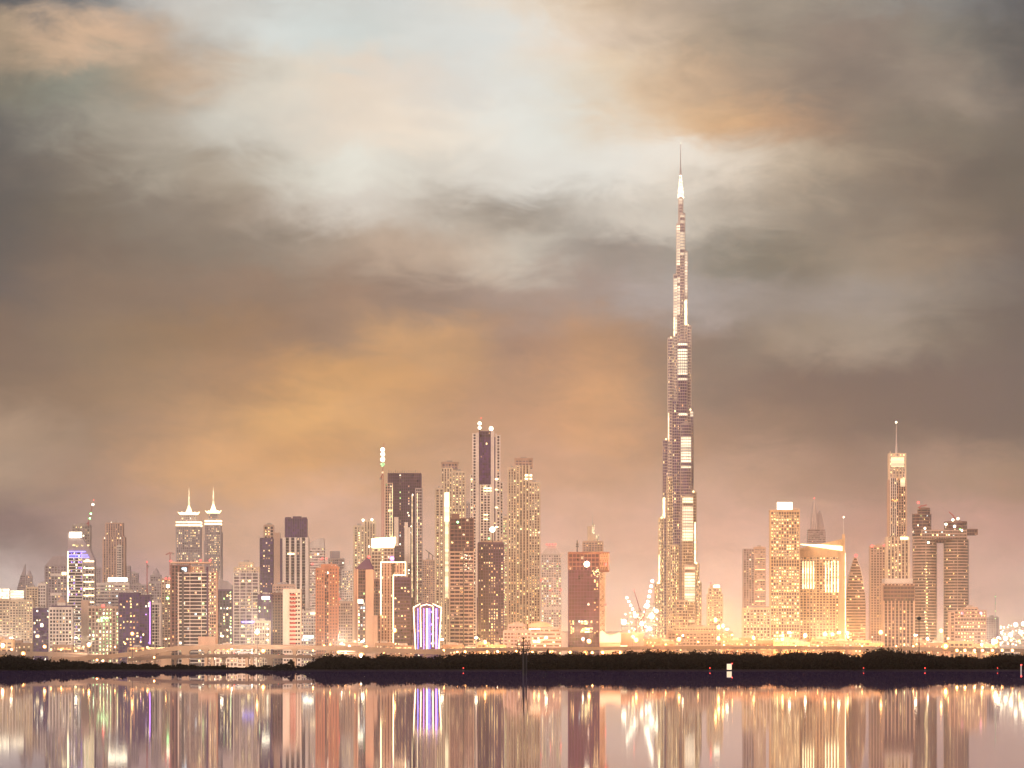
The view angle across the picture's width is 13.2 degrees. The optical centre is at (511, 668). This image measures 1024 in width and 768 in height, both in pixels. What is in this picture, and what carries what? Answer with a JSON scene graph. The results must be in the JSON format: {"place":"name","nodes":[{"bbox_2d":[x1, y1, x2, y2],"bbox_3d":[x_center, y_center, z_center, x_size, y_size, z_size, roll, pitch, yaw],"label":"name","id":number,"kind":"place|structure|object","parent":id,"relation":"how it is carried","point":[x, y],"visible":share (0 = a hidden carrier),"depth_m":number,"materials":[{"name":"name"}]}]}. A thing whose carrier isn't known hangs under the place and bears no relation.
{"place":"outdoors","nodes":[
{"label":"outdoors","id":0,"kind":"place"},
{"bbox_2d":[379,447,384,536],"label":"tower crane","id":1,"kind":"object","parent":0,"point":[382,459],"visible":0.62,"depth_m":5948.78,"materials":[{"name":"red paint"}]},
{"bbox_2d":[0,671,1023,767],"bbox_3d":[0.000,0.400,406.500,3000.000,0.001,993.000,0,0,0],"label":"water","id":2,"kind":"structure","parent":0,"point":[511,719],"depth_m":34.86,"materials":[{"name":"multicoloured liquid"}]},
{"bbox_2d":[516,637,530,675],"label":"channel marker","id":3,"kind":"object","parent":2,"relation":"in","point":[524,661],"visible":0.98,"depth_m":254.96,"materials":[{"name":"black metal"}]},
{"bbox_2d":[0,669,1023,670],"bbox_3d":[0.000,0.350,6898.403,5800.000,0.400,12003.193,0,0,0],"label":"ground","id":4,"kind":"structure","parent":0,"point":[521,670],"depth_m":901.41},
{"bbox_2d":[0,589,10,638],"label":"apartment tower","id":5,"kind":"structure","parent":4,"relation":"on","point":[5,595],"depth_m":5600.00,"materials":[{"name":"grey"}]},
{"bbox_2d":[0,637,14,656],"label":"office block","id":6,"kind":"structure","parent":4,"relation":"on","point":[9,642],"depth_m":4901.70,"materials":[{"name":"brown glass"}]},
{"bbox_2d":[17,564,25,589],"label":"skyscraper","id":7,"kind":"structure","parent":4,"relation":"on","point":[21,585],"depth_m":8600.00,"materials":[{"name":"grey glass"}]},
{"bbox_2d":[9,590,34,642],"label":"apartment tower","id":8,"kind":"structure","parent":4,"relation":"on","point":[21,606],"depth_m":5499.70,"materials":[{"name":"grey"}]},
{"bbox_2d":[15,638,32,657],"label":"office block","id":9,"kind":"structure","parent":4,"relation":"on","point":[23,645],"depth_m":4938.55,"materials":[{"name":"brown concrete"}]},
{"bbox_2d":[25,571,32,597],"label":"skyscraper","id":10,"kind":"structure","parent":4,"relation":"on","point":[28,579],"depth_m":8499.70,"materials":[{"name":"grey glass"}]},
{"bbox_2d":[26,582,46,607],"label":"apartment tower","id":11,"kind":"structure","parent":4,"relation":"on","point":[38,594],"depth_m":6402.55,"materials":[{"name":"concrete"}]},
{"bbox_2d":[33,606,47,660],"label":"office block","id":12,"kind":"structure","parent":4,"relation":"on","point":[40,626],"depth_m":5250.00,"materials":[{"name":"purple"}]},
{"bbox_2d":[44,556,67,607],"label":"office tower","id":13,"kind":"structure","parent":4,"relation":"on","point":[55,574],"depth_m":6599.55,"materials":[{"name":"grey"}]},
{"bbox_2d":[0,651,111,662],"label":"highway bridge","id":14,"kind":"structure","parent":4,"relation":"on","point":[50,655],"depth_m":4500.00,"materials":[{"name":"concrete"}]},
{"bbox_2d":[48,597,73,659],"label":"apartment block","id":15,"kind":"structure","parent":4,"relation":"on","point":[61,621],"depth_m":5199.70,"materials":[{"name":"beige concrete"}]},
{"bbox_2d":[52,642,87,661],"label":"shop row","id":16,"kind":"object","parent":4,"relation":"on","point":[66,647],"visible":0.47,"depth_m":4914.00,"materials":[{"name":"grey"}]},
{"bbox_2d":[67,532,95,646],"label":"office tower","id":17,"kind":"structure","parent":4,"relation":"on","point":[81,572],"depth_m":5699.91,"materials":[{"name":"grey"}]},
{"bbox_2d":[72,523,91,549],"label":"skyscraper","id":18,"kind":"structure","parent":4,"relation":"on","point":[84,529],"depth_m":6999.93,"materials":[{"name":"grey glass"}]},
{"bbox_2d":[81,600,117,663],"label":"apartment block","id":19,"kind":"structure","parent":4,"relation":"on","point":[99,628],"depth_m":5249.91,"materials":[{"name":"grey"}]},
{"bbox_2d":[96,578,130,605],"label":"office tower","id":20,"kind":"structure","parent":4,"relation":"on","point":[109,590],"depth_m":6799.70,"materials":[{"name":"grey concrete"}]},
{"bbox_2d":[102,521,125,582],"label":"skyscraper","id":21,"kind":"structure","parent":4,"relation":"on","point":[114,552],"depth_m":7699.63,"materials":[{"name":"grey"}]},
{"bbox_2d":[118,590,151,663],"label":"office tower","id":22,"kind":"structure","parent":4,"relation":"on","point":[135,613],"depth_m":5150.00,"materials":[{"name":"grey"}]},
{"bbox_2d":[131,583,145,594],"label":"apartment tower","id":23,"kind":"structure","parent":4,"relation":"on","point":[138,588],"depth_m":8200.00,"materials":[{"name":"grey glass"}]},
{"bbox_2d":[127,645,165,666],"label":"shop row","id":24,"kind":"object","parent":4,"relation":"on","point":[140,648],"visible":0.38,"depth_m":4950.93,"materials":[{"name":"grey"}]},
{"bbox_2d":[148,568,161,602],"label":"apartment tower","id":25,"kind":"structure","parent":4,"relation":"on","point":[154,587],"depth_m":6400.00,"materials":[{"name":"beige concrete"}]},
{"bbox_2d":[152,601,162,646],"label":"apartment block","id":26,"kind":"structure","parent":4,"relation":"on","point":[157,623],"depth_m":5300.00,"materials":[{"name":"beige concrete"}]},
{"bbox_2d":[161,576,169,646],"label":"apartment tower","id":27,"kind":"structure","parent":4,"relation":"on","point":[165,591],"depth_m":5999.70,"materials":[{"name":"brown"}]},
{"bbox_2d":[176,494,201,565],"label":"skyscraper","id":28,"kind":"structure","parent":4,"relation":"on","point":[188,537],"depth_m":7399.70,"materials":[{"name":"grey"}]},
{"bbox_2d":[170,559,217,665],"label":"apartment tower","id":29,"kind":"structure","parent":4,"relation":"on","point":[193,605],"depth_m":5000.00,"materials":[{"name":"grey"}]},
{"bbox_2d":[204,487,222,579],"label":"skyscraper","id":30,"kind":"structure","parent":4,"relation":"on","point":[213,546],"depth_m":7699.55,"materials":[{"name":"grey"}]},
{"bbox_2d":[218,580,232,644],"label":"office tower","id":31,"kind":"structure","parent":4,"relation":"on","point":[225,609],"depth_m":5600.00,"materials":[{"name":"grey glass"}]},
{"bbox_2d":[215,643,256,667],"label":"shop row","id":32,"kind":"object","parent":4,"relation":"on","point":[234,662],"visible":0.29,"depth_m":4928.00,"materials":[{"name":"grey"}]},
{"bbox_2d":[128,654,358,666],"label":"flyover","id":33,"kind":"object","parent":4,"relation":"on","point":[268,657],"visible":0.71,"depth_m":2879.75,"materials":[{"name":"concrete"}]},
{"bbox_2d":[233,560,259,644],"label":"office tower","id":34,"kind":"structure","parent":4,"relation":"on","point":[246,582],"depth_m":5500.00,"materials":[{"name":"grey"}]},
{"bbox_2d":[51,644,443,667],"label":"flyover","id":35,"kind":"object","parent":4,"relation":"on","point":[185,650],"visible":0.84,"depth_m":3000.00,"materials":[{"name":"concrete"}]},
{"bbox_2d":[254,618,270,665],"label":"apartment block","id":36,"kind":"structure","parent":4,"relation":"on","point":[262,626],"depth_m":5049.70,"materials":[{"name":"grey concrete"}]},
{"bbox_2d":[258,592,272,653],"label":"office block","id":37,"kind":"structure","parent":4,"relation":"on","point":[265,605],"depth_m":5199.70,"materials":[{"name":"grey"}]},
{"bbox_2d":[260,523,281,593],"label":"skyscraper","id":38,"kind":"structure","parent":4,"relation":"on","point":[270,558],"depth_m":6500.00,"materials":[{"name":"grey glass"}]},
{"bbox_2d":[271,590,282,665],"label":"office block","id":39,"kind":"structure","parent":4,"relation":"on","point":[277,617],"depth_m":5259.70,"materials":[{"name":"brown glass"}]},
{"bbox_2d":[272,582,295,592],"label":"office block","id":40,"kind":"structure","parent":4,"relation":"on","point":[280,586],"depth_m":5699.70,"materials":[{"name":"grey glass"}]},
{"bbox_2d":[283,587,301,666],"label":"apartment block","id":41,"kind":"structure","parent":4,"relation":"on","point":[292,615],"depth_m":4999.55,"materials":[{"name":"beige paint"}]},
{"bbox_2d":[283,516,309,610],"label":"skyscraper","id":42,"kind":"structure","parent":4,"relation":"on","point":[296,555],"depth_m":6000.00,"materials":[{"name":"grey"}]},
{"bbox_2d":[302,608,315,665],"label":"office block","id":43,"kind":"structure","parent":4,"relation":"on","point":[308,626],"depth_m":5399.70,"materials":[{"name":"grey"}]},
{"bbox_2d":[310,538,324,610],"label":"office tower","id":44,"kind":"structure","parent":4,"relation":"on","point":[317,550],"depth_m":7199.70,"materials":[{"name":"grey"}]},
{"bbox_2d":[316,558,338,655],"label":"apartment tower","id":45,"kind":"structure","parent":4,"relation":"on","point":[327,604],"depth_m":4999.55,"materials":[{"name":"orange"}]},
{"bbox_2d":[328,551,344,600],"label":"skyscraper","id":46,"kind":"structure","parent":4,"relation":"on","point":[334,558],"depth_m":7300.00,"materials":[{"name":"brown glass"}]},
{"bbox_2d":[339,599,352,642],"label":"apartment block","id":47,"kind":"structure","parent":4,"relation":"on","point":[345,619],"depth_m":5699.70,"materials":[{"name":"brown glass"}]},
{"bbox_2d":[339,565,352,600],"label":"apartment tower","id":48,"kind":"structure","parent":4,"relation":"on","point":[347,582],"depth_m":6999.70,"materials":[{"name":"concrete"}]},
{"bbox_2d":[337,638,361,655],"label":"shop row","id":49,"kind":"object","parent":4,"relation":"on","point":[345,643],"visible":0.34,"depth_m":4906.55,"materials":[{"name":"grey"}]},
{"bbox_2d":[353,518,375,640],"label":"apartment tower","id":50,"kind":"structure","parent":4,"relation":"on","point":[364,533],"depth_m":6299.93,"materials":[{"name":"brown concrete"}]},
{"bbox_2d":[354,556,377,658],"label":"office tower","id":51,"kind":"structure","parent":4,"relation":"on","point":[365,624],"depth_m":5050.00,"materials":[{"name":"brown concrete"}]},
{"bbox_2d":[374,572,379,642],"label":"office block","id":52,"kind":"structure","parent":4,"relation":"on","point":[376,596],"depth_m":5450.00,"materials":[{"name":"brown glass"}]},
{"bbox_2d":[368,537,395,578],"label":"office tower","id":53,"kind":"structure","parent":4,"relation":"on","point":[382,549],"depth_m":5899.70,"materials":[{"name":"grey"}]},
{"bbox_2d":[375,641,413,657],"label":"shop row","id":54,"kind":"object","parent":4,"relation":"on","point":[383,644],"visible":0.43,"depth_m":4942.60,"materials":[{"name":"grey"}]},
{"bbox_2d":[380,562,410,644],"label":"office tower","id":55,"kind":"structure","parent":4,"relation":"on","point":[395,602],"depth_m":5150.00,"materials":[{"name":"gold metal"}]},
{"bbox_2d":[385,470,422,644],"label":"skyscraper","id":56,"kind":"structure","parent":4,"relation":"on","point":[404,508],"depth_m":5999.55,"materials":[{"name":"grey"}]},
{"bbox_2d":[413,602,441,658],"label":"hotel","id":57,"kind":"structure","parent":4,"relation":"on","point":[426,624],"depth_m":4949.70,"materials":[{"name":"purple glass"}]},
{"bbox_2d":[423,550,434,603],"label":"skyscraper","id":58,"kind":"structure","parent":4,"relation":"on","point":[428,580],"depth_m":7599.70,"materials":[{"name":"brown glass"}]},
{"bbox_2d":[435,461,465,648],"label":"skyscraper","id":59,"kind":"structure","parent":4,"relation":"on","point":[450,494],"depth_m":6401.55,"materials":[{"name":"brown"}]},
{"bbox_2d":[437,472,463,638],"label":"windows","id":60,"kind":"structure","parent":59,"relation":"in","point":[442,472],"depth_m":6401.99,"materials":[{"name":"yellow glass"}]},
{"bbox_2d":[441,642,478,656],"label":"shop row","id":61,"kind":"object","parent":4,"relation":"on","point":[451,645],"visible":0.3,"depth_m":4919.00,"materials":[{"name":"grey"}]},
{"bbox_2d":[449,514,473,646],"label":"apartment tower","id":62,"kind":"structure","parent":4,"relation":"on","point":[461,589],"depth_m":5299.91,"materials":[{"name":"brown"}]},
{"bbox_2d":[470,418,502,646],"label":"skyscraper","id":63,"kind":"structure","parent":4,"relation":"on","point":[486,499],"depth_m":6097.50,"materials":[{"name":"grey stone"}]},
{"bbox_2d":[477,527,503,644],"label":"apartment tower","id":64,"kind":"structure","parent":4,"relation":"on","point":[490,591],"depth_m":5349.70,"materials":[{"name":"brown"}]},
{"bbox_2d":[477,640,505,654],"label":"shop row","id":65,"kind":"object","parent":4,"relation":"on","point":[480,644],"visible":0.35,"depth_m":4956.60,"materials":[{"name":"grey"}]},
{"bbox_2d":[503,515,506,629],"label":"apartment tower","id":66,"kind":"structure","parent":4,"relation":"on","point":[505,564],"depth_m":6899.70,"materials":[{"name":"brown glass"}]},
{"bbox_2d":[0,645,1023,670],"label":"mangrove thicket","id":67,"kind":"object","parent":4,"relation":"on","point":[882,658],"visible":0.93,"depth_m":904.88,"materials":[{"name":"black plant"}]},
{"bbox_2d":[507,457,539,629],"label":"skyscraper","id":68,"kind":"structure","parent":4,"relation":"on","point":[523,549],"depth_m":6449.55,"materials":[{"name":"brown concrete"}]},
{"bbox_2d":[509,466,538,623],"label":"windows","id":69,"kind":"structure","parent":68,"relation":"in","point":[517,466],"depth_m":6450.62,"materials":[{"name":"yellow glass"}]},
{"bbox_2d":[503,622,561,655],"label":"building","id":70,"kind":"structure","parent":4,"relation":"on","point":[515,633],"depth_m":4999.70,"materials":[{"name":"grey"}]},
{"bbox_2d":[540,544,561,630],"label":"apartment tower","id":71,"kind":"structure","parent":4,"relation":"on","point":[551,585],"depth_m":7399.93,"materials":[{"name":"brown"}]},
{"bbox_2d":[542,561,559,626],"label":"windows","id":72,"kind":"structure","parent":71,"relation":"in","point":[542,561],"depth_m":7399.29,"materials":[{"name":"yellow"}]},
{"bbox_2d":[568,540,609,655],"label":"office tower","id":73,"kind":"structure","parent":4,"relation":"on","point":[585,569],"depth_m":5000.00,"materials":[{"name":"brown"}]},
{"bbox_2d":[582,511,602,572],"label":"skyscraper","id":74,"kind":"structure","parent":4,"relation":"on","point":[592,543],"depth_m":7800.00,"materials":[{"name":"metal"}]},
{"bbox_2d":[560,631,631,654],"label":"warehouse","id":75,"kind":"structure","parent":4,"relation":"on","point":[564,638],"depth_m":6200.00,"materials":[{"name":"white stone"}]},
{"bbox_2d":[600,572,605,632],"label":"hoist tower","id":76,"kind":"structure","parent":4,"relation":"on","point":[602,602],"depth_m":5040.00,"materials":[{"name":"brown"}]},
{"bbox_2d":[600,631,620,654],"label":"tent hall","id":77,"kind":"structure","parent":4,"relation":"on","point":[606,640],"depth_m":4950.00,"materials":[{"name":"fabric"}]},
{"bbox_2d":[620,633,642,653],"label":"warehouse","id":78,"kind":"structure","parent":4,"relation":"on","point":[627,639],"depth_m":5000.00,"materials":[{"name":"grey"}]},
{"bbox_2d":[620,602,657,641],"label":"building site","id":79,"kind":"object","parent":4,"relation":"on","point":[648,627],"visible":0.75,"depth_m":6200.00,"materials":[{"name":"grey"}]},
{"bbox_2d":[644,636,674,652],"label":"depot","id":80,"kind":"structure","parent":4,"relation":"on","point":[651,640],"depth_m":4933.00,"materials":[{"name":"grey"}]},
{"bbox_2d":[654,143,701,640],"bbox_3d":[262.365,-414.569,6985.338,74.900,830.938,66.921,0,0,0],"label":"supertall tower","id":81,"kind":"structure","parent":4,"relation":"on","point":[678,591],"depth_m":6988.43,"materials":[{"name":"grey"}]},
{"bbox_2d":[655,227,700,639],"bbox_3d":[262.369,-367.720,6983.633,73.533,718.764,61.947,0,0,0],"label":"windows","id":82,"kind":"structure","parent":81,"relation":"in","point":[680,227],"depth_m":7000.38,"materials":[{"name":"yellow glass"}]},
{"bbox_2d":[337,646,1023,658],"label":"highway bridge","id":83,"kind":"structure","parent":4,"relation":"on","point":[934,650],"depth_m":4300.00,"materials":[{"name":"concrete"}]},
{"bbox_2d":[666,625,732,654],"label":"podium","id":84,"kind":"object","parent":4,"relation":"on","point":[703,635],"visible":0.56,"depth_m":6299.70,"materials":[{"name":"beige concrete"}]},
{"bbox_2d":[706,582,722,630],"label":"apartment tower","id":85,"kind":"structure","parent":4,"relation":"on","point":[714,602],"depth_m":6599.70,"materials":[{"name":"grey"}]},
{"bbox_2d":[721,635,744,654],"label":"depot","id":86,"kind":"structure","parent":4,"relation":"on","point":[725,641],"depth_m":4911.55,"materials":[{"name":"grey"}]},
{"bbox_2d":[742,545,765,607],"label":"office tower","id":87,"kind":"structure","parent":4,"relation":"on","point":[754,576],"depth_m":6699.00,"materials":[{"name":"brown"}]},
{"bbox_2d":[739,635,772,656],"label":"shop row","id":88,"kind":"object","parent":4,"relation":"on","point":[748,640],"visible":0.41,"depth_m":4948.58,"materials":[{"name":"grey"}]},
{"bbox_2d":[742,606,770,639],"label":"apartment block","id":89,"kind":"structure","parent":4,"relation":"on","point":[756,621],"depth_m":5599.70,"materials":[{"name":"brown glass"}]},
{"bbox_2d":[768,502,799,641],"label":"apartment tower","id":90,"kind":"structure","parent":4,"relation":"on","point":[784,561],"depth_m":5799.93,"materials":[{"name":"grey"}]},
{"bbox_2d":[771,516,798,639],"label":"windows","id":91,"kind":"structure","parent":90,"relation":"in","point":[771,516],"depth_m":5799.27,"materials":[{"name":"yellow glass"}]},
{"bbox_2d":[773,637,809,654],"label":"shop row","id":92,"kind":"object","parent":4,"relation":"on","point":[778,642],"visible":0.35,"depth_m":4924.00,"materials":[{"name":"grey"}]},
{"bbox_2d":[807,498,825,546],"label":"skyscraper","id":93,"kind":"structure","parent":4,"relation":"on","point":[816,532],"depth_m":8603.20,"materials":[{"name":"brown concrete"}]},
{"bbox_2d":[800,516,845,641],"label":"hotel","id":94,"kind":"structure","parent":4,"relation":"on","point":[822,588],"depth_m":5849.70,"materials":[{"name":"grey"}]},
{"bbox_2d":[810,636,854,656],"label":"shop row","id":95,"kind":"object","parent":4,"relation":"on","point":[820,641],"visible":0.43,"depth_m":4902.55,"materials":[{"name":"grey"}]},
{"bbox_2d":[846,554,865,640],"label":"office tower","id":96,"kind":"structure","parent":4,"relation":"on","point":[855,611],"depth_m":5897.39,"materials":[{"name":"brown"}]},
{"bbox_2d":[852,638,883,656],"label":"shop row","id":97,"kind":"object","parent":4,"relation":"on","point":[862,641],"visible":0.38,"depth_m":4937.91,"materials":[{"name":"grey"}]},
{"bbox_2d":[869,544,884,642],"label":"apartment tower","id":98,"kind":"structure","parent":4,"relation":"on","point":[876,564],"depth_m":6299.70,"materials":[{"name":"grey"}]},
{"bbox_2d":[880,421,914,652],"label":"skyscraper","id":99,"kind":"structure","parent":4,"relation":"on","point":[897,606],"depth_m":5903.10,"materials":[{"name":"grey"}]},
{"bbox_2d":[912,507,936,642],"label":"apartment tower","id":100,"kind":"structure","parent":4,"relation":"on","point":[924,565],"depth_m":6497.90,"materials":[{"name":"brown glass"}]},
{"bbox_2d":[913,515,932,638],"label":"windows","id":101,"kind":"structure","parent":100,"relation":"in","point":[921,515],"depth_m":6493.29,"materials":[{"name":"yellow"}]},
{"bbox_2d":[913,638,949,656],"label":"shop row","id":102,"kind":"object","parent":4,"relation":"on","point":[920,642],"visible":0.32,"depth_m":4916.55,"materials":[{"name":"grey"}]},
{"bbox_2d":[943,517,968,642],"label":"apartment tower","id":103,"kind":"structure","parent":4,"relation":"on","point":[955,574],"depth_m":6497.77,"materials":[{"name":"grey"}]},
{"bbox_2d":[921,527,977,543],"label":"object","id":104,"kind":"structure","parent":103,"relation":"attached to","point":[940,536],"depth_m":6491.00,"materials":[{"name":"grey"}]},
{"bbox_2d":[948,605,986,643],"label":"office block","id":105,"kind":"structure","parent":4,"relation":"on","point":[968,623],"depth_m":5300.00,"materials":[{"name":"grey"}]},
{"bbox_2d":[947,639,997,657],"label":"shop row","id":106,"kind":"object","parent":4,"relation":"on","point":[959,643],"visible":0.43,"depth_m":4952.00,"materials":[{"name":"grey"}]},
{"bbox_2d":[987,615,998,643],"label":"office block","id":107,"kind":"structure","parent":4,"relation":"on","point":[990,627],"depth_m":7599.70,"materials":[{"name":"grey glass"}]},
{"bbox_2d":[999,620,1023,654],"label":"building site","id":108,"kind":"object","parent":4,"relation":"on","point":[1020,630],"visible":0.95,"depth_m":5600.00,"materials":[{"name":"grey"}]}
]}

